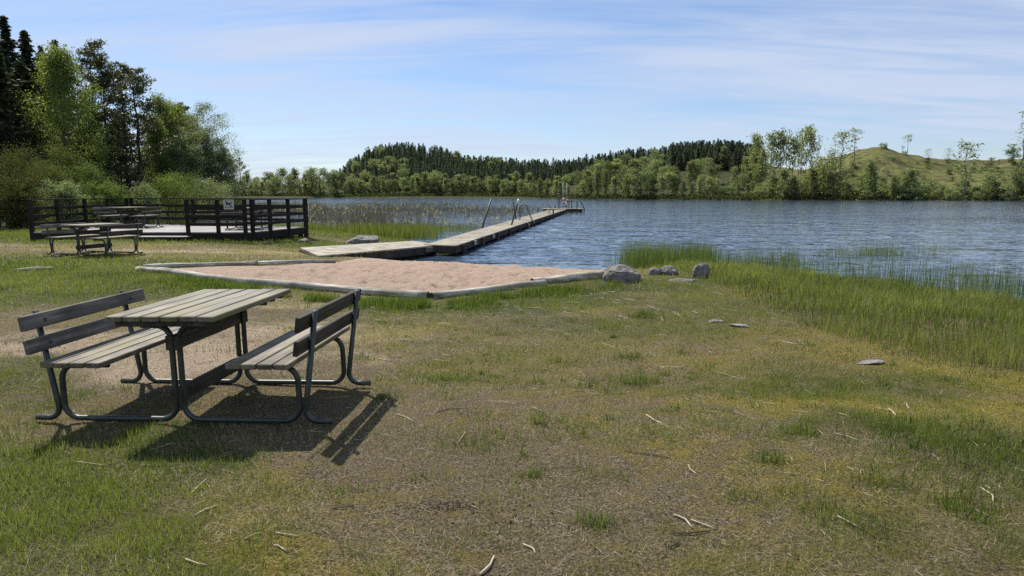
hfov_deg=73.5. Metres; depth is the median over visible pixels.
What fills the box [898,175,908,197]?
birch tree
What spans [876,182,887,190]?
bush
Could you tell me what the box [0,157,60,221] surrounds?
scrub
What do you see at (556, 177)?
birch tree
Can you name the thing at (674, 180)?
birch tree
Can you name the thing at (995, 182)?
birch tree
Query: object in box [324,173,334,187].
birch tree
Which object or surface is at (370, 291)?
log
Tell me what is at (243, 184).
birch tree
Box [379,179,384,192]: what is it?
birch tree
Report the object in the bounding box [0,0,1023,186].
sky
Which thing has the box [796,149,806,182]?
thin tree
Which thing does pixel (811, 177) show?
birch tree
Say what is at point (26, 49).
spruce tree
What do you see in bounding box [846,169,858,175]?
bush
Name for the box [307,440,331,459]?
stick
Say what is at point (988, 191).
bush
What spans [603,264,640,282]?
boulder
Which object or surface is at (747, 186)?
birch tree
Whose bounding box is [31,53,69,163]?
tree
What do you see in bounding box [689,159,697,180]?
birch tree
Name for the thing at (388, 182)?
birch tree
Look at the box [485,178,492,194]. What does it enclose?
birch tree
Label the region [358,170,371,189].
birch tree
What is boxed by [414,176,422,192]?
birch tree
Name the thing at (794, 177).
birch tree
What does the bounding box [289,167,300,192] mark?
birch tree
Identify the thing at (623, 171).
birch tree
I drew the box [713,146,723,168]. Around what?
spruce tree
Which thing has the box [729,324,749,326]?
flat rock
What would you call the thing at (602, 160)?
birch tree
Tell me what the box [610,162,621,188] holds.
birch tree
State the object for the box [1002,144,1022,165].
birch tree
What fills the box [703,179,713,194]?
birch tree
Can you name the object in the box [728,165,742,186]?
birch tree
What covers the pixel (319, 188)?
birch tree
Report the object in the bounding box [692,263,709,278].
rock
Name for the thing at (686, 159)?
spruce tree
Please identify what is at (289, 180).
birch tree
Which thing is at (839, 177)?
birch tree
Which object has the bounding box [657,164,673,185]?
birch tree
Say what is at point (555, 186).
birch tree
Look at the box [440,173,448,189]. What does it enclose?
birch tree
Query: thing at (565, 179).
birch tree
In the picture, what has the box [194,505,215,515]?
reed straw
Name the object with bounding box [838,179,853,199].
birch tree
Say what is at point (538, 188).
birch tree
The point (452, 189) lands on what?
birch tree
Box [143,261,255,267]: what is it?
log
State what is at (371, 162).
birch tree
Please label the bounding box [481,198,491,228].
pole
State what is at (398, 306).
lawn grass
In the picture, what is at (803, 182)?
birch tree
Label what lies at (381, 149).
birch tree
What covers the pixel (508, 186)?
birch tree
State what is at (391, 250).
landing platform
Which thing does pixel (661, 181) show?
birch tree
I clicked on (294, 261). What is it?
log
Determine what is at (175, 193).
bush
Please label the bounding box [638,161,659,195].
birch tree
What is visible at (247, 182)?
birch tree
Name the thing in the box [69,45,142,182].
pine tree
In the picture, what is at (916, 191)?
bush
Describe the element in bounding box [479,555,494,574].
reed straw
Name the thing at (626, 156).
birch tree
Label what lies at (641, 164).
birch tree
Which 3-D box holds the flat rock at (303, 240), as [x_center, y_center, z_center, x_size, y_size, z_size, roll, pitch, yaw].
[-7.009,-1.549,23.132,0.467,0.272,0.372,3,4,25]
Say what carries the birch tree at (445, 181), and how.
on the ground at (402, 275)
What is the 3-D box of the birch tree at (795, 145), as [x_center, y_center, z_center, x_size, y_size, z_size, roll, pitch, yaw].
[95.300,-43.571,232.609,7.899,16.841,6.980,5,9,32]
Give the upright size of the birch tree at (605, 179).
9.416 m
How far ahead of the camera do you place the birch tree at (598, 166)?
246.89 m
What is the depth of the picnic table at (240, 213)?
23.35 m
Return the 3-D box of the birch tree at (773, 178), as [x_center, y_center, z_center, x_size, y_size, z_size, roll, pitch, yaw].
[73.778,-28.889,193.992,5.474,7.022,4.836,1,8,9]
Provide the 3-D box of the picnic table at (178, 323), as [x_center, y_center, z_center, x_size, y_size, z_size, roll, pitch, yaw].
[-2.140,0.449,4.895,2.020,0.746,1.268,0,8,5]
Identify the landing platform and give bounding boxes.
[299,241,440,259]
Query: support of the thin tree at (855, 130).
on the ground at (402, 275)
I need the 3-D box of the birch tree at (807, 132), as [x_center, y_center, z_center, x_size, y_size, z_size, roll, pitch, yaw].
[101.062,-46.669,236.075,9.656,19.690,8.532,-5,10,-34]
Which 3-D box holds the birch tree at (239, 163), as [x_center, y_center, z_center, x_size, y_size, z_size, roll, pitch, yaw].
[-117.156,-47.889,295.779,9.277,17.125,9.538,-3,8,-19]
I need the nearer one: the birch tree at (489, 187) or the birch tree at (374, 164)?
the birch tree at (489, 187)
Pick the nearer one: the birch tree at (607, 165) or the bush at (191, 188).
the bush at (191, 188)
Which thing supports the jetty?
on the ground at (402, 275)
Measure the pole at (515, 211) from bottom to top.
2.600 m
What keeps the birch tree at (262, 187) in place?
on the ground at (402, 275)
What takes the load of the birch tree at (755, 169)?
on the ground at (402, 275)
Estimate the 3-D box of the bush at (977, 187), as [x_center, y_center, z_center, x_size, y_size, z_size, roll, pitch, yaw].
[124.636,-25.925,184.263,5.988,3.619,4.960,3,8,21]
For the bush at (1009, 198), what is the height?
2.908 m
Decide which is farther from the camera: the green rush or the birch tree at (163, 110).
the birch tree at (163, 110)
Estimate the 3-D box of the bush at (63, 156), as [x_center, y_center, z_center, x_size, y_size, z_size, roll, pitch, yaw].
[-24.470,-5.871,38.290,3.489,4.759,4.089,-2,8,-14]
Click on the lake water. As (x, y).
(596, 233)
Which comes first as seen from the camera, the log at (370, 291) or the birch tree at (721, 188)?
the log at (370, 291)
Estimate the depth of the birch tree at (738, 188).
192.32 m
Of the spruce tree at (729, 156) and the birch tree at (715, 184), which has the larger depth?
the spruce tree at (729, 156)
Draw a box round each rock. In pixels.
[14,267,53,270]
[299,238,311,243]
[648,267,661,274]
[661,265,677,274]
[668,278,697,282]
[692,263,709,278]
[708,319,723,322]
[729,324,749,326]
[856,359,883,363]
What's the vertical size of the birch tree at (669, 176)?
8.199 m
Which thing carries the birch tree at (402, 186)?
on the ground at (402, 275)
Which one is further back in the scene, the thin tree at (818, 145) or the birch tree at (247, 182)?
the birch tree at (247, 182)
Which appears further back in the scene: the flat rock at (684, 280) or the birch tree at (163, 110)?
the birch tree at (163, 110)
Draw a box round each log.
[135,266,289,286]
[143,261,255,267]
[257,259,335,265]
[283,281,429,298]
[429,280,546,299]
[530,271,604,283]
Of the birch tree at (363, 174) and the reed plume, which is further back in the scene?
the birch tree at (363, 174)
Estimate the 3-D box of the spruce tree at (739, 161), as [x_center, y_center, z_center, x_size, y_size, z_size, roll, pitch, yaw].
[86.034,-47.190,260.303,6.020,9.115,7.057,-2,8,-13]
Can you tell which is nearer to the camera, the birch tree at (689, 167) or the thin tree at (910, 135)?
the birch tree at (689, 167)
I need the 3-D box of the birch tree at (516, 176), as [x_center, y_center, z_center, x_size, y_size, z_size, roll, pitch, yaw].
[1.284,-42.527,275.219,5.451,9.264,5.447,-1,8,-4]
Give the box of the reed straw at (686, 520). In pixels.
[673,514,692,527]
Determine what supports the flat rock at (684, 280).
on the ground at (402, 275)
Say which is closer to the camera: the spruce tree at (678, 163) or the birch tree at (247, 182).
the spruce tree at (678, 163)
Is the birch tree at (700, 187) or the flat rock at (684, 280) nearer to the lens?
the flat rock at (684, 280)
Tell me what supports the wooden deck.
on the ground at (402, 275)
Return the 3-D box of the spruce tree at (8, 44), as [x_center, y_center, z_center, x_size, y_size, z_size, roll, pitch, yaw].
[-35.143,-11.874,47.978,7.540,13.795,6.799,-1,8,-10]
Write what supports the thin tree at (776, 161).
on the ground at (402, 275)
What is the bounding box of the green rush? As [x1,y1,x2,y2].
[604,238,1023,300]
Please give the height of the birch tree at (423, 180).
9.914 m
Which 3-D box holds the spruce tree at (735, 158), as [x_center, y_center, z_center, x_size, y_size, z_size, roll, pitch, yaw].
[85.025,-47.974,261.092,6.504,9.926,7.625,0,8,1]
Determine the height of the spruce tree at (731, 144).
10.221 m
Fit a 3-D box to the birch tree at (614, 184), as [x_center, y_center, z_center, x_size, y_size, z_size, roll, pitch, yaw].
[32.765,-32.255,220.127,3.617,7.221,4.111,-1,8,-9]
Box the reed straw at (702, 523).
[691,519,715,528]
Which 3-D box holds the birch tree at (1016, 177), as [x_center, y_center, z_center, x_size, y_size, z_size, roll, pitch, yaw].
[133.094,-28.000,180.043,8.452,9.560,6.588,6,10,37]
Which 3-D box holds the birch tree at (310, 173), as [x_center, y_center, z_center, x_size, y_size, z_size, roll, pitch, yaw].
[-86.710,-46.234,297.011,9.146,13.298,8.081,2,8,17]
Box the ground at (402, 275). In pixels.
[0,147,1023,575]
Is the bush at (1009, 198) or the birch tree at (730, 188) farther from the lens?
the birch tree at (730, 188)
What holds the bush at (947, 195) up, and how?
on the ground at (402, 275)
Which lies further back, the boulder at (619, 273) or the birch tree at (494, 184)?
the birch tree at (494, 184)
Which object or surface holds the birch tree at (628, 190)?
on the ground at (402, 275)
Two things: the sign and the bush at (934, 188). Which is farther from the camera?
the bush at (934, 188)
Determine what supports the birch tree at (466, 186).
on the ground at (402, 275)
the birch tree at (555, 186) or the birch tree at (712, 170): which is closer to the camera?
the birch tree at (712, 170)
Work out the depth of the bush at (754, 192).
192.03 m
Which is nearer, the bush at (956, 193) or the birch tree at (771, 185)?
the bush at (956, 193)
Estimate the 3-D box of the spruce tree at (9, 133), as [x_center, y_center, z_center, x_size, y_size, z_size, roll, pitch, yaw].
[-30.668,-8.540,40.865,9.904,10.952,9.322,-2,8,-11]
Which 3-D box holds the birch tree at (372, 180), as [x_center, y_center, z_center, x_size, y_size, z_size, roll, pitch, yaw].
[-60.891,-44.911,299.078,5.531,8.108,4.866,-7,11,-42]
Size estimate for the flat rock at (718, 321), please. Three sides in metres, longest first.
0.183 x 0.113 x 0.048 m
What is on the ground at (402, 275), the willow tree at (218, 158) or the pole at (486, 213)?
the willow tree at (218, 158)
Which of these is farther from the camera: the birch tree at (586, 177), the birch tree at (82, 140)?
the birch tree at (586, 177)
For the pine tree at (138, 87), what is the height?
11.665 m
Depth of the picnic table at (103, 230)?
16.69 m
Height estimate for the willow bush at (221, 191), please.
4.497 m
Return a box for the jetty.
[424,201,584,253]
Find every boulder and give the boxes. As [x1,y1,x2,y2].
[346,235,378,243]
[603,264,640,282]
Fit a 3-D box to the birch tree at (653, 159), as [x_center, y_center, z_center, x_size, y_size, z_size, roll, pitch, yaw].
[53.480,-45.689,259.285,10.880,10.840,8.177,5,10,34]
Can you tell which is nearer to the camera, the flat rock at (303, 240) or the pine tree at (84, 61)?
the flat rock at (303, 240)
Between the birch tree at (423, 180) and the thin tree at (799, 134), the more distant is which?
the birch tree at (423, 180)
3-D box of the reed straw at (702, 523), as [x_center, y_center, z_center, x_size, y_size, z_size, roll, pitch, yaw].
[0.866,1.069,3.107,0.122,0.008,0.008,7,11,43]
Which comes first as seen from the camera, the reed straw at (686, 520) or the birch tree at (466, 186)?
the reed straw at (686, 520)
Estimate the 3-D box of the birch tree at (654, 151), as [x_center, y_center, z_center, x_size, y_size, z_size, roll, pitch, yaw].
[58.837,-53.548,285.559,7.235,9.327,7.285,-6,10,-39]
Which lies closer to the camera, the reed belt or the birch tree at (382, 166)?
the reed belt
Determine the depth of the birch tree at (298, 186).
302.96 m
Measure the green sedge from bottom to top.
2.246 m
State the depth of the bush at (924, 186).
191.90 m
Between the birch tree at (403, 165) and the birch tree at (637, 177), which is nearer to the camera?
the birch tree at (637, 177)
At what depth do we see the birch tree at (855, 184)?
188.91 m
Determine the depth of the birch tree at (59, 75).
41.84 m
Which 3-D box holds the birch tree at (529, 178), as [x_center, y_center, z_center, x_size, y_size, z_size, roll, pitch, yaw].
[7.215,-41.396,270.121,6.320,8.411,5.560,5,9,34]
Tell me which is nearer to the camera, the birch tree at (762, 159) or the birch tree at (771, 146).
the birch tree at (762, 159)
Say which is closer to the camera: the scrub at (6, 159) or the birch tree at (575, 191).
the scrub at (6, 159)
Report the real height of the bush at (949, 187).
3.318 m
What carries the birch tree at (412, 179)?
on the ground at (402, 275)
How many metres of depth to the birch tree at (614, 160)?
266.80 m
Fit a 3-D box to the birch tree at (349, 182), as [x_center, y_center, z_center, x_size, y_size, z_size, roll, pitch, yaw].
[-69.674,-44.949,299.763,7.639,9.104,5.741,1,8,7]
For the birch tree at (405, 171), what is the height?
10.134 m
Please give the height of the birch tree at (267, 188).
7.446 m
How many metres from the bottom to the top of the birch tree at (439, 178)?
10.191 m
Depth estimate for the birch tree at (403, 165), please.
327.09 m
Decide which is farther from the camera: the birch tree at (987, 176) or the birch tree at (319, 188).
the birch tree at (319, 188)
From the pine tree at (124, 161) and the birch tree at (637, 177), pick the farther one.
the birch tree at (637, 177)
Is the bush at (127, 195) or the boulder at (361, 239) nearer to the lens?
the boulder at (361, 239)
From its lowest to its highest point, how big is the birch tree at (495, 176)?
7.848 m
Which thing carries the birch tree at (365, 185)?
on the ground at (402, 275)
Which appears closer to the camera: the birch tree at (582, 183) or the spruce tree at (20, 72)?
the spruce tree at (20, 72)
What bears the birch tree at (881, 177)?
on the ground at (402, 275)
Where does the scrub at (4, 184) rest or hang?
on the ground at (402, 275)
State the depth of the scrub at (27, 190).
28.70 m
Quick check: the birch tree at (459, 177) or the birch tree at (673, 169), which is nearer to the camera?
the birch tree at (673, 169)
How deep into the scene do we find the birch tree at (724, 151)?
267.08 m
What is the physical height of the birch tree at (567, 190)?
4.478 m
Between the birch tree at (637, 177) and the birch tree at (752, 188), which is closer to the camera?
the birch tree at (752, 188)
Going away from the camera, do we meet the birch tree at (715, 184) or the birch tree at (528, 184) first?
the birch tree at (715, 184)
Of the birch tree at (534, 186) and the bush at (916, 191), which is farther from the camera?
the birch tree at (534, 186)
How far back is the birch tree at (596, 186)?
225.18 m
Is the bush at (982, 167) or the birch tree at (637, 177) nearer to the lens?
the birch tree at (637, 177)
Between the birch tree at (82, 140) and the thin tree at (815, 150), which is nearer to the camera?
the birch tree at (82, 140)
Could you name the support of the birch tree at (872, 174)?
on the ground at (402, 275)
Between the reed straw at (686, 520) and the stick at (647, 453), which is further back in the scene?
the stick at (647, 453)
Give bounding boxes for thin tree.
[771,151,781,175]
[793,129,806,178]
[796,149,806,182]
[807,138,819,166]
[815,135,824,159]
[827,129,862,176]
[848,128,864,161]
[904,134,913,156]
[950,138,984,197]
[1011,111,1023,167]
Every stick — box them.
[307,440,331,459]
[625,450,669,457]
[672,530,710,533]
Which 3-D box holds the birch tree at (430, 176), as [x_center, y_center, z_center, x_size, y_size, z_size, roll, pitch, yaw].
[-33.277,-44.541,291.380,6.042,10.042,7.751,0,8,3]
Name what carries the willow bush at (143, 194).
on the ground at (402, 275)
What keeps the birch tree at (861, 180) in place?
on the ground at (402, 275)
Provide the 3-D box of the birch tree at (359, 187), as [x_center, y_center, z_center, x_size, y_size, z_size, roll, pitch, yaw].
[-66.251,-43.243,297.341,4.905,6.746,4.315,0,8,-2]
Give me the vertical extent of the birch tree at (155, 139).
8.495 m
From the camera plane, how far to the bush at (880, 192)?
186.88 m
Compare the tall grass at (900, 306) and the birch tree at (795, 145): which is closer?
the tall grass at (900, 306)
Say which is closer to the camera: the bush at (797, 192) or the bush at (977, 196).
the bush at (977, 196)
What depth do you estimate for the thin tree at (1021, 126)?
233.74 m
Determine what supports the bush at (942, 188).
on the ground at (402, 275)
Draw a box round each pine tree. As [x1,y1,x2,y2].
[66,38,130,204]
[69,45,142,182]
[95,68,161,196]
[99,61,187,188]
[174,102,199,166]
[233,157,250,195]
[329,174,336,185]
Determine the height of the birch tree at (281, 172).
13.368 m
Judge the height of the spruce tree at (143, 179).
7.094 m
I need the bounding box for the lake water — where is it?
[156,198,1023,299]
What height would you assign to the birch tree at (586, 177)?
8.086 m
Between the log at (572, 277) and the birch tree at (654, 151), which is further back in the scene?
the birch tree at (654, 151)
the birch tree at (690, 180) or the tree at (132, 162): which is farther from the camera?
the birch tree at (690, 180)
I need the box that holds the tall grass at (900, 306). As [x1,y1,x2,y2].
[633,257,1023,373]
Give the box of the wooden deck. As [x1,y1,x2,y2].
[25,198,308,241]
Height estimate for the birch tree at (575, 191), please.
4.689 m
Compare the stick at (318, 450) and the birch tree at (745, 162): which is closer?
the stick at (318, 450)
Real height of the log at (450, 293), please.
0.148 m
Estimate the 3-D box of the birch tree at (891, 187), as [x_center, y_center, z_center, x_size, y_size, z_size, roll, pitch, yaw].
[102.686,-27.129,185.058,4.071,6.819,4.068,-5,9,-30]
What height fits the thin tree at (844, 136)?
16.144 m
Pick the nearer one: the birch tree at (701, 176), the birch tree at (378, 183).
the birch tree at (701, 176)
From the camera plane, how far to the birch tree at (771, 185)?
196.52 m
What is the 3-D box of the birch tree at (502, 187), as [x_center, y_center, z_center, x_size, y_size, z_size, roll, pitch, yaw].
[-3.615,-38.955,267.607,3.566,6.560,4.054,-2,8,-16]
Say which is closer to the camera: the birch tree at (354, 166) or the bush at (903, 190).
the bush at (903, 190)
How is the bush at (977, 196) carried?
on the ground at (402, 275)
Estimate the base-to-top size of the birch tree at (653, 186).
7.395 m
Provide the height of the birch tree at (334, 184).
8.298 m
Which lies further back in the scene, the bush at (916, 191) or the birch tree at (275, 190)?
the birch tree at (275, 190)
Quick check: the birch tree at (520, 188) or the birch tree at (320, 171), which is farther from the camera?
the birch tree at (320, 171)
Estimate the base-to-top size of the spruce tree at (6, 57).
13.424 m
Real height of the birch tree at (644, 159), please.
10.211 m
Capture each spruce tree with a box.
[0,15,58,140]
[0,39,46,155]
[0,53,62,219]
[0,61,82,211]
[14,29,69,172]
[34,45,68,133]
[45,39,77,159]
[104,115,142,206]
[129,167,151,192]
[420,147,426,160]
[675,154,683,170]
[682,151,688,170]
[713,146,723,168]
[726,147,733,168]
[729,149,741,173]
[730,140,735,159]
[735,152,743,173]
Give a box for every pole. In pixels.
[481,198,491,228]
[511,198,519,224]
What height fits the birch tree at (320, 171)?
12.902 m
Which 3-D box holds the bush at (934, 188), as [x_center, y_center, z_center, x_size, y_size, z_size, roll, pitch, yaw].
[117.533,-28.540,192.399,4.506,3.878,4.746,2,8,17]
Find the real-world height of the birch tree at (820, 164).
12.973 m
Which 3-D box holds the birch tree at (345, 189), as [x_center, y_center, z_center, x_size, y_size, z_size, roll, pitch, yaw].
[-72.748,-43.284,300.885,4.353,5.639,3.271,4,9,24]
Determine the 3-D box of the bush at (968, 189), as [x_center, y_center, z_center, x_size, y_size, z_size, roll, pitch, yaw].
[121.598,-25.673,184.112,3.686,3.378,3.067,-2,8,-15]
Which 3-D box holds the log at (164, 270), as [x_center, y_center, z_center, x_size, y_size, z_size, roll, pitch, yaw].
[-5.337,-0.201,12.021,4.433,0.161,0.196,5,9,32]
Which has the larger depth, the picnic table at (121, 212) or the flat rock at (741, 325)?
the picnic table at (121, 212)
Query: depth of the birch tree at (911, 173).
183.20 m
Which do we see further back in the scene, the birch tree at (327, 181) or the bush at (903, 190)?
the birch tree at (327, 181)
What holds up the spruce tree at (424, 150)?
on the ground at (402, 275)
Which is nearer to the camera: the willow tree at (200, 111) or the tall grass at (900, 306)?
the tall grass at (900, 306)
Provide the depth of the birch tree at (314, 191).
314.71 m
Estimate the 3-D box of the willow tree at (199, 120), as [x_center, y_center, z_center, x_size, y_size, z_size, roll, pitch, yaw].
[-29.729,-11.271,61.744,8.082,10.235,6.966,-1,8,-8]
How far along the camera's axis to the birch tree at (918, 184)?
186.11 m
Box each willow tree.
[132,100,251,203]
[144,113,232,197]
[147,126,216,215]
[190,132,248,214]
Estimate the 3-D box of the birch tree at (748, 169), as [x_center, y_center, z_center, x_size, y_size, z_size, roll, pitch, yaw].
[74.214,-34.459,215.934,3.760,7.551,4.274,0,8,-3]
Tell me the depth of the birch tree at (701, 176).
216.69 m
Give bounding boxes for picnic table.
[17,288,370,423]
[40,222,142,255]
[93,206,162,227]
[220,207,273,229]
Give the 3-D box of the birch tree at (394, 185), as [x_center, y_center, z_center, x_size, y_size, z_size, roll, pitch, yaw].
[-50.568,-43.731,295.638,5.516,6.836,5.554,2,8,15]
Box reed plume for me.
[196,200,544,226]
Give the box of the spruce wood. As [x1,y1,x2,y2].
[325,139,765,192]
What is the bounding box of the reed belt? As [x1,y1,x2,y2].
[757,196,1023,222]
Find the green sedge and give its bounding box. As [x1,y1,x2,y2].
[230,220,480,238]
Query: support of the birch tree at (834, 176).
on the ground at (402, 275)
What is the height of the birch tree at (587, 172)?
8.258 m
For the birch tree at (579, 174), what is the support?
on the ground at (402, 275)
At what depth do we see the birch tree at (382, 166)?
334.96 m
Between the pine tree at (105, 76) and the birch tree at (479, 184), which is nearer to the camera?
the pine tree at (105, 76)
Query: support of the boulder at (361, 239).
on the ground at (402, 275)
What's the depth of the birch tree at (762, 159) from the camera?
222.34 m
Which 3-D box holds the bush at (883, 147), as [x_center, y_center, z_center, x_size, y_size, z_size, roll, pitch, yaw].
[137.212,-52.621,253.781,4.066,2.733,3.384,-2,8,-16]
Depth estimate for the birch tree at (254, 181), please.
300.54 m
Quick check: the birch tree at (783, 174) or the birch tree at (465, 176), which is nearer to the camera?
the birch tree at (783, 174)
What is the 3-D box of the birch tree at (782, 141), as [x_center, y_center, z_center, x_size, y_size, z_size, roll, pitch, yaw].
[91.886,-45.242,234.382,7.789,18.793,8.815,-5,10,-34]
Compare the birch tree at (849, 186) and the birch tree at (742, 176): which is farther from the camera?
the birch tree at (742, 176)
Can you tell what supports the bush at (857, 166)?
on the ground at (402, 275)
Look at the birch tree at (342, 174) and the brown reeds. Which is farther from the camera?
the birch tree at (342, 174)
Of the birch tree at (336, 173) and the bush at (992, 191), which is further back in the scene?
the birch tree at (336, 173)
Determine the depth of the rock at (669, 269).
12.71 m
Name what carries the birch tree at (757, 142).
on the ground at (402, 275)
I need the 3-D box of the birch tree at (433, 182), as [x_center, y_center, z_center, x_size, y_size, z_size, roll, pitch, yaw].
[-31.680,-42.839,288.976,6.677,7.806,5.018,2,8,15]
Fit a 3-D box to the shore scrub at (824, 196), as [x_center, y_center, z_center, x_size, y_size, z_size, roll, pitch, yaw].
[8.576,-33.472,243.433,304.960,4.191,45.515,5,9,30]
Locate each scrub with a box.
[0,139,52,226]
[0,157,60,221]
[0,163,22,229]
[0,175,54,228]
[238,188,1023,200]
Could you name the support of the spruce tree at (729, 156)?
on the ground at (402, 275)
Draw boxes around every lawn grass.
[0,224,1023,575]
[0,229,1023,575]
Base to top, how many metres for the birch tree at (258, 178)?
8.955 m
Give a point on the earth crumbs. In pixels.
(469, 508)
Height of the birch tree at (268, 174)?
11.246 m
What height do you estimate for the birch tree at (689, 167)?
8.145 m
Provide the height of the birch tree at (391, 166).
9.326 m
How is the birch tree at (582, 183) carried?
on the ground at (402, 275)
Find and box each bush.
[12,154,80,221]
[35,176,95,222]
[40,140,98,222]
[53,158,132,226]
[77,178,136,222]
[104,183,139,223]
[126,179,167,224]
[145,169,197,224]
[166,167,218,223]
[185,173,244,220]
[751,187,759,196]
[758,186,775,197]
[789,187,805,199]
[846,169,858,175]
[849,161,858,168]
[875,188,886,196]
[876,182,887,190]
[878,142,887,148]
[894,187,910,199]
[903,188,928,199]
[919,184,932,192]
[923,179,938,191]
[937,185,947,192]
[942,192,953,199]
[943,186,959,195]
[948,190,962,199]
[959,186,971,196]
[969,185,982,195]
[972,190,984,199]
[976,182,990,194]
[978,186,1005,199]
[979,165,989,170]
[985,187,998,197]
[994,184,1015,200]
[1001,191,1013,200]
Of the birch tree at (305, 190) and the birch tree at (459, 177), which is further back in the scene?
the birch tree at (305, 190)
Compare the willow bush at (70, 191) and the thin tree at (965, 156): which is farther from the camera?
the thin tree at (965, 156)
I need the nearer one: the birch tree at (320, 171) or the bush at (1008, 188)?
the bush at (1008, 188)
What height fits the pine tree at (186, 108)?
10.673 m
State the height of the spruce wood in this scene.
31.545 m
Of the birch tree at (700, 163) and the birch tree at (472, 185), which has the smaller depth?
the birch tree at (700, 163)
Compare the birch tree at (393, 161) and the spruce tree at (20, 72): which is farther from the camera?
the birch tree at (393, 161)
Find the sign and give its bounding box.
[223,200,233,208]
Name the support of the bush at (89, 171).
on the ground at (402, 275)
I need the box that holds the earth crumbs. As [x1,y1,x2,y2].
[143,418,994,560]
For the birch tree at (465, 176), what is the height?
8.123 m
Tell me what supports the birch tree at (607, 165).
on the ground at (402, 275)
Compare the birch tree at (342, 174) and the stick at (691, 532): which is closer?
the stick at (691, 532)
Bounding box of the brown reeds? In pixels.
[136,199,548,229]
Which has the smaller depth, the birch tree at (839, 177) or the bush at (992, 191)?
the bush at (992, 191)
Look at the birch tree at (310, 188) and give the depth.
299.59 m
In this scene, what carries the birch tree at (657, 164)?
on the ground at (402, 275)
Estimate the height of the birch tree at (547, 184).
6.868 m
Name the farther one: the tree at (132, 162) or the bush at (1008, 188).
the bush at (1008, 188)
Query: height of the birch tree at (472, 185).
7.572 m
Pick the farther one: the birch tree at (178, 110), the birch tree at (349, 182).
the birch tree at (349, 182)
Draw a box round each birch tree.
[0,40,123,189]
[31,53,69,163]
[69,115,112,199]
[128,88,195,215]
[133,114,180,215]
[161,97,190,201]
[238,179,246,192]
[244,173,250,192]
[248,178,260,193]
[253,176,261,193]
[258,181,265,193]
[261,171,276,192]
[264,180,273,193]
[267,174,283,193]
[272,167,287,189]
[284,174,294,192]
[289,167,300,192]
[294,177,304,193]
[302,182,309,192]
[303,166,319,193]
[306,172,324,194]
[306,175,314,194]
[314,167,330,185]
[316,183,322,194]
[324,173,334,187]
[327,169,342,190]
[331,178,340,195]
[337,171,346,190]
[342,183,348,194]
[345,175,358,193]
[351,162,357,174]
[355,180,362,193]
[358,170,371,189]
[361,180,370,193]
[367,158,374,169]
[368,176,378,192]
[372,159,380,170]
[376,146,384,155]
[377,164,385,172]
[377,175,386,188]
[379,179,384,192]
[384,178,395,192]
[388,158,397,167]
[388,163,396,173]
[391,179,398,192]
[396,167,410,186]
[398,176,408,191]
[399,163,407,175]
[408,175,416,194]
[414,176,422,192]
[419,171,430,191]
[426,171,439,190]
[429,170,441,188]
[430,178,443,192]
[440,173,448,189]
[441,178,448,192]
[447,178,460,194]
[454,174,463,191]
[463,174,471,187]
[463,177,468,193]
[467,177,476,192]
[475,179,487,193]
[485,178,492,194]
[490,179,498,192]
[491,175,499,190]
[499,180,505,193]
[501,179,513,195]
[508,171,519,192]
[515,179,524,191]
[523,172,536,191]
[523,182,531,192]
[529,183,536,193]
[536,178,544,195]
[541,178,551,193]
[551,175,562,192]
[551,180,559,194]
[557,181,563,194]
[561,174,570,191]
[564,185,570,194]
[572,170,582,191]
[573,184,581,195]
[577,180,589,196]
[580,169,592,190]
[580,173,594,193]
[591,162,603,186]
[591,170,602,196]
[594,158,604,169]
[599,160,614,187]
[601,169,610,194]
[609,176,617,197]
[610,158,620,180]
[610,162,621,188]
[616,167,632,192]
[617,153,631,173]
[619,172,631,196]
[627,158,642,186]
[627,166,648,198]
[633,159,648,189]
[638,157,648,179]
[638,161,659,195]
[641,153,664,176]
[647,173,658,195]
[648,148,660,160]
[649,159,661,178]
[655,174,667,195]
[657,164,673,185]
[662,170,677,195]
[666,167,676,188]
[668,173,680,195]
[675,170,682,185]
[679,181,686,195]
[684,161,694,180]
[687,177,692,187]
[688,182,694,194]
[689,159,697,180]
[692,158,706,178]
[696,174,707,186]
[696,178,702,194]
[703,157,713,175]
[703,176,721,194]
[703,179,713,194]
[704,160,723,179]
[717,185,728,195]
[718,146,732,168]
[727,183,735,195]
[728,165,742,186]
[734,183,740,197]
[737,173,747,188]
[739,156,751,172]
[743,166,754,185]
[743,171,753,186]
[744,131,767,180]
[744,183,750,193]
[749,180,755,194]
[752,167,763,183]
[753,145,769,185]
[765,130,780,174]
[765,173,780,191]
[767,175,775,194]
[770,127,791,176]
[774,169,793,197]
[784,134,803,174]
[788,175,800,196]
[796,124,824,178]
[796,172,809,194]
[804,167,821,199]
[808,153,845,198]
[824,171,842,199]
[832,175,843,191]
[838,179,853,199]
[841,182,858,196]
[855,175,866,192]
[859,159,883,197]
[877,175,887,183]
[885,175,901,197]
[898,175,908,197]
[900,168,920,196]
[910,178,925,189]
[979,173,993,186]
[979,174,1004,195]
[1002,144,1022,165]
[1003,164,1023,194]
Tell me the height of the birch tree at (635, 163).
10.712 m
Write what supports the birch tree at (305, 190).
on the ground at (402, 275)
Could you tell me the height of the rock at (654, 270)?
0.209 m
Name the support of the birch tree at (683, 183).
on the ground at (402, 275)
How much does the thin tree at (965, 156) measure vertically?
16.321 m

